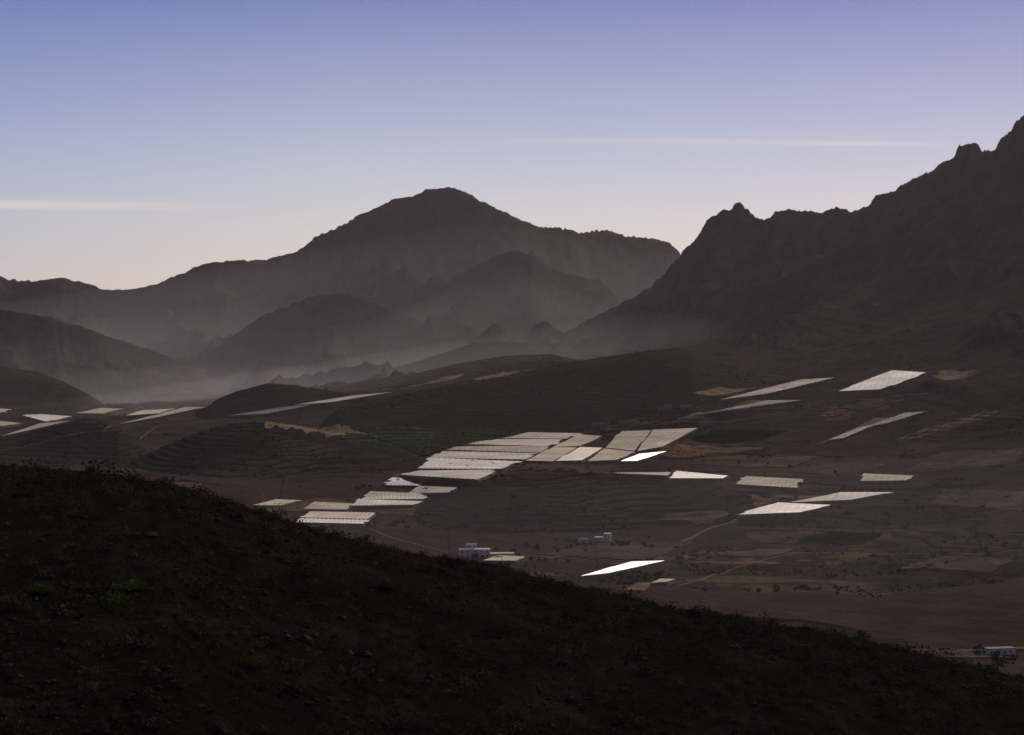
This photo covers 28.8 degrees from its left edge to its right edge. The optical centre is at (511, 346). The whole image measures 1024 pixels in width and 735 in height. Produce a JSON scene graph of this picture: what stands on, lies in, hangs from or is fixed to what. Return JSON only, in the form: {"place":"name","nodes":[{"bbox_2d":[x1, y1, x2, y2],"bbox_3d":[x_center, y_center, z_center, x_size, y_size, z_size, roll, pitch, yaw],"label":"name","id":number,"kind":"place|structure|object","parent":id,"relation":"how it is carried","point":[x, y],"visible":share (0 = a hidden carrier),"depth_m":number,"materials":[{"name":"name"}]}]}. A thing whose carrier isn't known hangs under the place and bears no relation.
{"place":"outdoors","nodes":[
{"label":"outdoors","id":0,"kind":"place"},
{"bbox_2d":[3,420,212,450],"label":"dirt road","id":1,"kind":"structure","parent":0,"point":[94,431],"depth_m":2608.52,"materials":[{"name":"soil"}]},
{"bbox_2d":[0,341,583,413],"bbox_3d":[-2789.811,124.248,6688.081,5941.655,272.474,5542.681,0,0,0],"label":"hills","id":2,"kind":"structure","parent":0,"point":[37,392],"depth_m":4321.75,"materials":[{"name":"soil"}]},
{"bbox_2d":[0,408,10,413],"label":"greenhouse","id":3,"kind":"object","parent":2,"relation":"on","point":[3,410],"visible":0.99,"depth_m":4104.09,"materials":[{"name":"plastic"}]},
{"bbox_2d":[251,498,347,512],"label":"tilled field","id":4,"kind":"structure","parent":0,"point":[297,507],"depth_m":1921.75,"materials":[{"name":"soil"}]},
{"bbox_2d":[252,499,302,506],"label":"greenhouse","id":5,"kind":"object","parent":4,"relation":"on","point":[276,502],"visible":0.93,"depth_m":1910.79,"materials":[{"name":"plastic"}]},
{"bbox_2d":[264,422,376,437],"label":"dry field","id":6,"kind":"structure","parent":0,"point":[337,429],"depth_m":2449.68,"materials":[{"name":"soil"}]},
{"bbox_2d":[0,348,763,533],"bbox_3d":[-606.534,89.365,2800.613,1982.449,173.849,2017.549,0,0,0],"label":"scrub hill","id":7,"kind":"structure","parent":0,"point":[645,501],"depth_m":2547.78,"materials":[{"name":"soil"}]},
{"bbox_2d":[228,404,313,416],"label":"greenhouse","id":8,"kind":"object","parent":7,"relation":"on","point":[274,410],"visible":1,"depth_m":3256.65,"materials":[{"name":"plastic"}]},
{"bbox_2d":[446,446,548,452],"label":"greenhouse","id":9,"kind":"object","parent":7,"relation":"on","point":[526,449],"visible":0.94,"depth_m":2545.10,"materials":[{"name":"plastic"}]},
{"bbox_2d":[466,439,562,446],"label":"greenhouse","id":10,"kind":"object","parent":7,"relation":"on","point":[526,442],"visible":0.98,"depth_m":2626.92,"materials":[{"name":"plastic"}]},
{"bbox_2d":[502,432,583,439],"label":"greenhouse","id":11,"kind":"object","parent":7,"relation":"on","point":[539,435],"visible":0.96,"depth_m":2686.31,"materials":[{"name":"plastic"}]},
{"bbox_2d":[554,434,601,447],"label":"greenhouse","id":12,"kind":"object","parent":7,"relation":"on","point":[579,440],"visible":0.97,"depth_m":2598.90,"materials":[{"name":"plastic"}]},
{"bbox_2d":[592,423,609,428],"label":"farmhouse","id":13,"kind":"object","parent":7,"relation":"on","point":[594,425],"visible":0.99,"depth_m":2719.49,"materials":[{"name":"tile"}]},
{"bbox_2d":[619,420,634,424],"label":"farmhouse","id":14,"kind":"object","parent":7,"relation":"on","point":[627,422],"visible":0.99,"depth_m":2710.15,"materials":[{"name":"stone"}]},
{"bbox_2d":[613,472,670,479],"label":"greenhouse","id":15,"kind":"object","parent":7,"relation":"on","point":[664,475],"visible":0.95,"depth_m":2067.49,"materials":[{"name":"plastic"}]},
{"bbox_2d":[657,405,671,410],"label":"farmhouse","id":16,"kind":"object","parent":7,"relation":"on","point":[664,408],"visible":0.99,"depth_m":2764.86,"materials":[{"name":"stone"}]},
{"bbox_2d":[679,405,690,408],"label":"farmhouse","id":17,"kind":"object","parent":7,"relation":"on","point":[684,406],"visible":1,"depth_m":2757.21,"materials":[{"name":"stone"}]},
{"bbox_2d":[669,471,728,480],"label":"greenhouse","id":18,"kind":"object","parent":7,"relation":"on","point":[683,476],"visible":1,"depth_m":2149.21,"materials":[{"name":"plastic"}]},
{"bbox_2d":[339,426,440,450],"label":"orchard field","id":19,"kind":"structure","parent":0,"point":[420,433],"depth_m":2735.81,"materials":[{"name":"plant"}]},
{"bbox_2d":[371,529,482,557],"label":"dirt road","id":20,"kind":"structure","parent":0,"point":[411,542],"depth_m":1686.75,"materials":[{"name":"soil"}]},
{"bbox_2d":[397,374,464,388],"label":"dry field","id":21,"kind":"structure","parent":0,"point":[450,377],"depth_m":3956.88,"materials":[{"name":"soil"}]},
{"bbox_2d":[401,428,521,456],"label":"orchard field","id":22,"kind":"structure","parent":0,"point":[478,432],"depth_m":2734.26,"materials":[{"name":"plant"}]},
{"bbox_2d":[474,371,519,380],"bbox_3d":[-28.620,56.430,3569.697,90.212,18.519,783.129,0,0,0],"label":"dry field","id":23,"kind":"structure","parent":0,"point":[503,373],"depth_m":3718.17,"materials":[{"name":"soil"}]},
{"bbox_2d":[0,187,1023,649],"bbox_3d":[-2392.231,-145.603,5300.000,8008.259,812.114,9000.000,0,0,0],"label":"distant mountain","id":24,"kind":"structure","parent":0,"point":[382,291],"depth_m":5485.48,"materials":[{"name":"grey stone"}]},
{"bbox_2d":[0,466,1023,734],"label":"foreground hillside","id":25,"kind":"structure","parent":0,"point":[244,708],"depth_m":205.76,"materials":[{"name":"brown soil"}]},
{"bbox_2d":[22,582,52,592],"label":"green shrub","id":26,"kind":"object","parent":25,"relation":"on","point":[37,589],"visible":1,"depth_m":191.09,"materials":[{"name":"green plant"}]},
{"bbox_2d":[100,591,133,605],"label":"green shrub","id":27,"kind":"object","parent":25,"relation":"on","point":[117,598],"visible":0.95,"depth_m":190.80,"materials":[{"name":"green plant"}]},
{"bbox_2d":[111,576,144,590],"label":"green shrub","id":28,"kind":"object","parent":25,"relation":"on","point":[132,584],"visible":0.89,"depth_m":195.68,"materials":[{"name":"green plant"}]},
{"bbox_2d":[205,493,229,503],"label":"dry shrub","id":29,"kind":"object","parent":25,"relation":"on","point":[218,500],"visible":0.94,"depth_m":251.69,"materials":[{"name":"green plant"}]},
{"bbox_2d":[243,654,269,664],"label":"green shrub","id":30,"kind":"object","parent":25,"relation":"on","point":[261,660],"visible":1,"depth_m":184.72,"materials":[{"name":"green plant"}]},
{"bbox_2d":[263,511,283,519],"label":"dry shrub","id":31,"kind":"object","parent":25,"relation":"on","point":[271,517],"visible":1,"depth_m":255.20,"materials":[{"name":"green plant"}]},
{"bbox_2d":[323,532,339,539],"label":"dry shrub","id":32,"kind":"object","parent":25,"relation":"on","point":[327,537],"visible":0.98,"depth_m":250.22,"materials":[{"name":"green plant"}]},
{"bbox_2d":[0,457,1023,734],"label":"desert shrubs","id":33,"kind":"object","parent":25,"relation":"on","point":[438,597],"visible":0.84,"depth_m":218.99,"materials":[{"name":"brown plant"}]},
{"bbox_2d":[685,608,701,615],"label":"dry shrub","id":34,"kind":"object","parent":25,"relation":"on","point":[691,612],"visible":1,"depth_m":248.93,"materials":[{"name":"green plant"}]},
{"bbox_2d":[0,369,1023,676],"bbox_3d":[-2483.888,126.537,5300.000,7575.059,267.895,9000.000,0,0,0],"label":"valley ground","id":35,"kind":"structure","parent":0,"point":[968,523],"depth_m":1799.84,"materials":[{"name":"soil"}]},
{"bbox_2d":[0,421,20,426],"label":"greenhouse","id":36,"kind":"object","parent":35,"relation":"on","point":[4,424],"visible":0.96,"depth_m":3556.32,"materials":[{"name":"plastic"}]},
{"bbox_2d":[0,420,72,437],"bbox_3d":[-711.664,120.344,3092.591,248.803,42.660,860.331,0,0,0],"label":"greenhouse","id":37,"kind":"object","parent":35,"relation":"on","point":[39,426],"visible":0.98,"depth_m":2712.94,"materials":[{"name":"plastic"}]},
{"bbox_2d":[22,414,71,422],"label":"greenhouse","id":38,"kind":"object","parent":35,"relation":"on","point":[45,418],"visible":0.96,"depth_m":3844.19,"materials":[{"name":"plastic"}]},
{"bbox_2d":[75,408,123,414],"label":"greenhouse","id":39,"kind":"object","parent":35,"relation":"on","point":[101,411],"visible":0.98,"depth_m":4074.44,"materials":[{"name":"plastic"}]},
{"bbox_2d":[125,408,175,416],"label":"greenhouse","id":40,"kind":"object","parent":35,"relation":"on","point":[149,412],"visible":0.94,"depth_m":3768.22,"materials":[{"name":"plastic"}]},
{"bbox_2d":[118,407,206,424],"bbox_3d":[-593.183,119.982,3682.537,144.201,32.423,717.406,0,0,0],"label":"greenhouse","id":41,"kind":"object","parent":35,"relation":"on","point":[177,411],"visible":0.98,"depth_m":3407.24,"materials":[{"name":"plastic"}]},
{"bbox_2d":[303,502,353,511],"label":"greenhouse","id":42,"kind":"object","parent":35,"relation":"on","point":[330,506],"visible":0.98,"depth_m":1912.27,"materials":[{"name":"plastic"}]},
{"bbox_2d":[296,518,369,526],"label":"greenhouse","id":43,"kind":"object","parent":35,"relation":"on","point":[340,522],"visible":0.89,"depth_m":1797.13,"materials":[{"name":"plastic"}]},
{"bbox_2d":[299,511,375,519],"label":"greenhouse","id":44,"kind":"object","parent":35,"relation":"on","point":[341,515],"visible":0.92,"depth_m":1853.36,"materials":[{"name":"plastic"}]},
{"bbox_2d":[294,392,392,405],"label":"greenhouse","id":45,"kind":"object","parent":35,"relation":"on","point":[342,399],"visible":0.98,"depth_m":3364.47,"materials":[{"name":"plastic"}]},
{"bbox_2d":[352,499,423,507],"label":"greenhouse","id":46,"kind":"object","parent":35,"relation":"on","point":[367,503],"visible":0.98,"depth_m":1959.18,"materials":[{"name":"plastic"}]},
{"bbox_2d":[362,491,427,500],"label":"greenhouse","id":47,"kind":"object","parent":35,"relation":"on","point":[373,495],"visible":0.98,"depth_m":2003.92,"materials":[{"name":"plastic"}]},
{"bbox_2d":[383,477,420,487],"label":"greenhouse","id":48,"kind":"object","parent":35,"relation":"on","point":[392,482],"visible":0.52,"depth_m":2107.61,"materials":[{"name":"plastic"}]},
{"bbox_2d":[409,486,456,494],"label":"greenhouse","id":49,"kind":"object","parent":35,"relation":"on","point":[432,490],"visible":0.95,"depth_m":2017.33,"materials":[{"name":"plastic"}]},
{"bbox_2d":[399,469,495,481],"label":"greenhouse","id":50,"kind":"object","parent":35,"relation":"on","point":[469,475],"visible":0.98,"depth_m":2142.31,"materials":[{"name":"plastic"}]},
{"bbox_2d":[417,458,522,470],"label":"greenhouse","id":51,"kind":"object","parent":35,"relation":"on","point":[442,464],"visible":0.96,"depth_m":2294.05,"materials":[{"name":"plastic"}]},
{"bbox_2d":[430,451,538,461],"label":"greenhouse","id":52,"kind":"object","parent":35,"relation":"on","point":[509,456],"visible":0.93,"depth_m":2431.88,"materials":[{"name":"plastic"}]},
{"bbox_2d":[459,545,513,557],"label":"walls","id":53,"kind":"structure","parent":35,"relation":"on","point":[470,553],"depth_m":1565.31,"materials":[{"name":"paint"}]},
{"bbox_2d":[461,546,508,556],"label":"windows","id":54,"kind":"structure","parent":53,"relation":"attached to","point":[476,552],"depth_m":1565.05,"materials":[{"name":"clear glass"}]},
{"bbox_2d":[459,544,514,553],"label":"roof parapet","id":55,"kind":"structure","parent":53,"relation":"on","point":[485,549],"depth_m":1571.20,"materials":[{"name":"concrete"}]},
{"bbox_2d":[482,555,524,563],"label":"greenhouse","id":56,"kind":"object","parent":35,"relation":"on","point":[514,559],"visible":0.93,"depth_m":1530.32,"materials":[{"name":"plastic"}]},
{"bbox_2d":[1,347,1023,671],"bbox_3d":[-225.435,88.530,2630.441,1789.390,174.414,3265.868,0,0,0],"label":"distant scrub","id":57,"kind":"object","parent":35,"relation":"on","point":[805,587],"visible":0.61,"depth_m":1834.69,"materials":[{"name":"green plant"}]},
{"bbox_2d":[526,447,576,463],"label":"greenhouse","id":58,"kind":"object","parent":35,"relation":"on","point":[552,455],"visible":0.92,"depth_m":2402.81,"materials":[{"name":"plastic"}]},
{"bbox_2d":[555,447,602,462],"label":"greenhouse","id":59,"kind":"object","parent":35,"relation":"on","point":[581,455],"visible":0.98,"depth_m":2407.43,"materials":[{"name":"plastic"}]},
{"bbox_2d":[578,539,589,542],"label":"walls","id":60,"kind":"structure","parent":35,"relation":"on","point":[579,540],"depth_m":1724.27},
{"bbox_2d":[595,534,610,541],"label":"walls","id":61,"kind":"structure","parent":35,"relation":"on","point":[608,537],"depth_m":1740.36,"materials":[{"name":"paint"}]},
{"bbox_2d":[340,428,880,543],"bbox_3d":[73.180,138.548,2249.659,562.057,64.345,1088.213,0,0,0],"label":"orchard trees","id":62,"kind":"object","parent":35,"relation":"on","point":[851,537],"visible":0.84,"depth_m":2567.88,"materials":[{"name":"green plant"}]},
{"bbox_2d":[587,448,634,462],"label":"greenhouse","id":63,"kind":"object","parent":35,"relation":"on","point":[604,455],"visible":0.95,"depth_m":2404.38,"materials":[{"name":"plastic"}]},
{"bbox_2d":[580,560,665,579],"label":"greenhouse","id":64,"kind":"object","parent":35,"relation":"on","point":[622,568],"visible":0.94,"depth_m":1487.29,"materials":[{"name":"plastic"}]},
{"bbox_2d":[605,430,650,451],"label":"greenhouse","id":65,"kind":"object","parent":35,"relation":"on","point":[632,441],"visible":0.97,"depth_m":2566.30,"materials":[{"name":"plastic"}]},
{"bbox_2d":[620,451,666,462],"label":"greenhouse","id":66,"kind":"object","parent":35,"relation":"on","point":[638,458],"visible":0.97,"depth_m":2394.09,"materials":[{"name":"plastic"}]},
{"bbox_2d":[299,369,1018,662],"bbox_3d":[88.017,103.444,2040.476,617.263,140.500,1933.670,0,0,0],"label":"farm trees","id":67,"kind":"object","parent":35,"relation":"on","point":[996,655],"visible":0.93,"depth_m":1701.77,"materials":[{"name":"plant"}]},
{"bbox_2d":[650,579,674,585],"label":"greenhouse","id":68,"kind":"object","parent":35,"relation":"on","point":[662,582],"visible":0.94,"depth_m":1388.21,"materials":[{"name":"plastic"}]},
{"bbox_2d":[637,428,697,452],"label":"greenhouse","id":69,"kind":"object","parent":35,"relation":"on","point":[659,439],"visible":1,"depth_m":2574.34,"materials":[{"name":"plastic"}]},
{"bbox_2d":[695,400,803,415],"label":"greenhouse","id":70,"kind":"object","parent":35,"relation":"on","point":[767,403],"visible":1,"depth_m":2753.58,"materials":[{"name":"plastic"}]},
{"bbox_2d":[735,476,803,489],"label":"greenhouse","id":71,"kind":"object","parent":35,"relation":"on","point":[771,482],"visible":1,"depth_m":2135.78,"materials":[{"name":"plastic"}]},
{"bbox_2d":[719,377,834,401],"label":"greenhouse","id":72,"kind":"object","parent":35,"relation":"on","point":[796,384],"visible":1,"depth_m":2880.99,"materials":[{"name":"plastic"}]},
{"bbox_2d":[738,502,831,516],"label":"greenhouse","id":73,"kind":"object","parent":35,"relation":"on","point":[779,509],"visible":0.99,"depth_m":1932.59,"materials":[{"name":"plastic"}]},
{"bbox_2d":[789,492,894,503],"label":"greenhouse","id":74,"kind":"object","parent":35,"relation":"on","point":[842,497],"visible":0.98,"depth_m":1990.65,"materials":[{"name":"plastic"}]},
{"bbox_2d":[838,370,925,392],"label":"greenhouse","id":75,"kind":"object","parent":35,"relation":"on","point":[889,379],"visible":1,"depth_m":2818.32,"materials":[{"name":"plastic"}]},
{"bbox_2d":[860,473,913,482],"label":"greenhouse","id":76,"kind":"object","parent":35,"relation":"on","point":[877,478],"visible":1,"depth_m":2086.46,"materials":[{"name":"plastic"}]},
{"bbox_2d":[984,648,1014,654],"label":"walls","id":77,"kind":"structure","parent":35,"relation":"on","point":[987,651],"depth_m":1107.36,"materials":[{"name":"concrete"}]},
{"bbox_2d":[983,646,1015,649],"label":"roof parapet","id":78,"kind":"structure","parent":77,"relation":"on","point":[1003,647],"depth_m":1110.07,"materials":[{"name":"paint"}]},
{"bbox_2d":[0,0,1023,289],"label":"sky","id":79,"kind":"structure","parent":0,"point":[143,143],"materials":[{"name":"blue"}]},
{"bbox_2d":[519,462,613,473],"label":"tilled field","id":80,"kind":"structure","parent":0,"point":[596,469],"depth_m":2278.44,"materials":[{"name":"soil"}]},
{"bbox_2d":[535,541,693,560],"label":"tilled field","id":81,"kind":"structure","parent":0,"point":[634,551],"depth_m":1654.49,"materials":[{"name":"soil"}]},
{"bbox_2d":[570,421,667,433],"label":"tilled field","id":82,"kind":"structure","parent":0,"point":[610,428],"depth_m":2698.08,"materials":[{"name":"soil"}]},
{"bbox_2d":[524,519,737,560],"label":"dirt road","id":83,"kind":"structure","parent":0,"point":[732,521],"depth_m":1800.75,"materials":[{"name":"soil"}]},
{"bbox_2d":[622,582,651,590],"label":"dry field","id":84,"kind":"structure","parent":0,"point":[642,586],"depth_m":1361.49,"materials":[{"name":"soil"}]},
{"bbox_2d":[654,510,731,524],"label":"tilled field","id":85,"kind":"structure","parent":0,"point":[702,517],"depth_m":1897.05,"materials":[{"name":"soil"}]},
{"bbox_2d":[655,416,778,425],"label":"tilled field","id":86,"kind":"structure","parent":0,"point":[702,420],"depth_m":2692.38,"materials":[{"name":"soil"}]},
{"bbox_2d":[678,399,766,418],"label":"dry field","id":87,"kind":"structure","parent":0,"point":[747,402],"depth_m":2796.00,"materials":[{"name":"soil"}]},
{"bbox_2d":[693,387,755,395],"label":"dry field","id":88,"kind":"structure","parent":0,"point":[718,391],"depth_m":2891.75,"materials":[{"name":"soil"}]},
{"bbox_2d":[686,429,786,443],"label":"orchard field","id":89,"kind":"structure","parent":0,"point":[691,438],"depth_m":2572.56,"materials":[{"name":"plant"}]},
{"bbox_2d":[686,452,819,467],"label":"tilled field","id":90,"kind":"structure","parent":0,"point":[728,460],"depth_m":2355.93,"materials":[{"name":"soil"}]},
{"bbox_2d":[734,548,794,556],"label":"tilled field","id":91,"kind":"structure","parent":0,"point":[765,552],"depth_m":1667.40,"materials":[{"name":"soil"}]},
{"bbox_2d":[561,115,1023,485],"bbox_3d":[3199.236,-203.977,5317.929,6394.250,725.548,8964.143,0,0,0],"label":"mountain ridge","id":92,"kind":"structure","parent":0,"point":[926,269],"depth_m":3950.72,"materials":[{"name":"grey stone"}]},
{"bbox_2d":[870,412,924,426],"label":"greenhouse","id":93,"kind":"object","parent":92,"relation":"on","point":[899,418],"visible":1,"depth_m":2546.32,"materials":[{"name":"plastic"}]},
{"bbox_2d":[698,392,929,410],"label":"dirt road","id":94,"kind":"structure","parent":0,"point":[843,400],"depth_m":2729.42,"materials":[{"name":"soil"}]},
{"bbox_2d":[624,464,1023,474],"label":"dirt road","id":95,"kind":"structure","parent":0,"point":[801,474],"depth_m":2235.27,"materials":[{"name":"soil"}]},
{"bbox_2d":[787,462,890,474],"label":"tilled field","id":96,"kind":"structure","parent":0,"point":[841,469],"depth_m":2218.98,"materials":[{"name":"soil"}]},
{"bbox_2d":[796,534,881,544],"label":"orchard field","id":97,"kind":"structure","parent":0,"point":[837,543],"depth_m":1719.80,"materials":[{"name":"soil"}]},
{"bbox_2d":[677,550,1016,585],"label":"dirt road","id":98,"kind":"structure","parent":0,"point":[819,552],"depth_m":1611.77,"materials":[{"name":"soil"}]},
{"bbox_2d":[814,417,891,445],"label":"dry field","id":99,"kind":"structure","parent":0,"point":[872,421],"depth_m":2552.32,"materials":[{"name":"soil"}]},
{"bbox_2d":[827,425,872,441],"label":"greenhouse","id":100,"kind":"object","parent":99,"relation":"on","point":[849,434],"visible":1,"depth_m":2484.59,"materials":[{"name":"plastic"}]},
{"bbox_2d":[835,399,904,409],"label":"tilled field","id":101,"kind":"structure","parent":0,"point":[874,403],"depth_m":2681.43,"materials":[{"name":"soil"}]},
{"bbox_2d":[858,365,929,377],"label":"tilled field","id":102,"kind":"structure","parent":0,"point":[898,369],"depth_m":2936.63,"materials":[{"name":"soil"}]},
{"bbox_2d":[893,409,999,442],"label":"dry field","id":103,"kind":"structure","parent":0,"point":[981,415],"depth_m":2442.78,"materials":[{"name":"soil"}]},
{"bbox_2d":[930,369,980,379],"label":"dry field","id":104,"kind":"structure","parent":0,"point":[952,374],"depth_m":2760.37,"materials":[{"name":"soil"}]},
{"bbox_2d":[899,555,1015,572],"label":"tilled field","id":105,"kind":"structure","parent":0,"point":[982,564],"depth_m":1549.79,"materials":[{"name":"soil"}]},
{"bbox_2d":[910,649,1012,658],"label":"tilled field","id":106,"kind":"structure","parent":0,"point":[964,655],"depth_m":1099.95,"materials":[{"name":"soil"}]},
{"bbox_2d":[905,448,1023,471],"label":"tilled field","id":107,"kind":"structure","parent":0,"point":[959,458],"depth_m":2143.04,"materials":[{"name":"soil"}]},
{"bbox_2d":[929,489,1023,511],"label":"tilled field","id":108,"kind":"structure","parent":0,"point":[991,498],"depth_m":1904.63,"materials":[{"name":"soil"}]},
{"bbox_2d":[957,646,1023,651],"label":"dirt road","id":109,"kind":"structure","parent":0,"point":[1017,648],"depth_m":1121.66,"materials":[{"name":"soil"}]}
]}

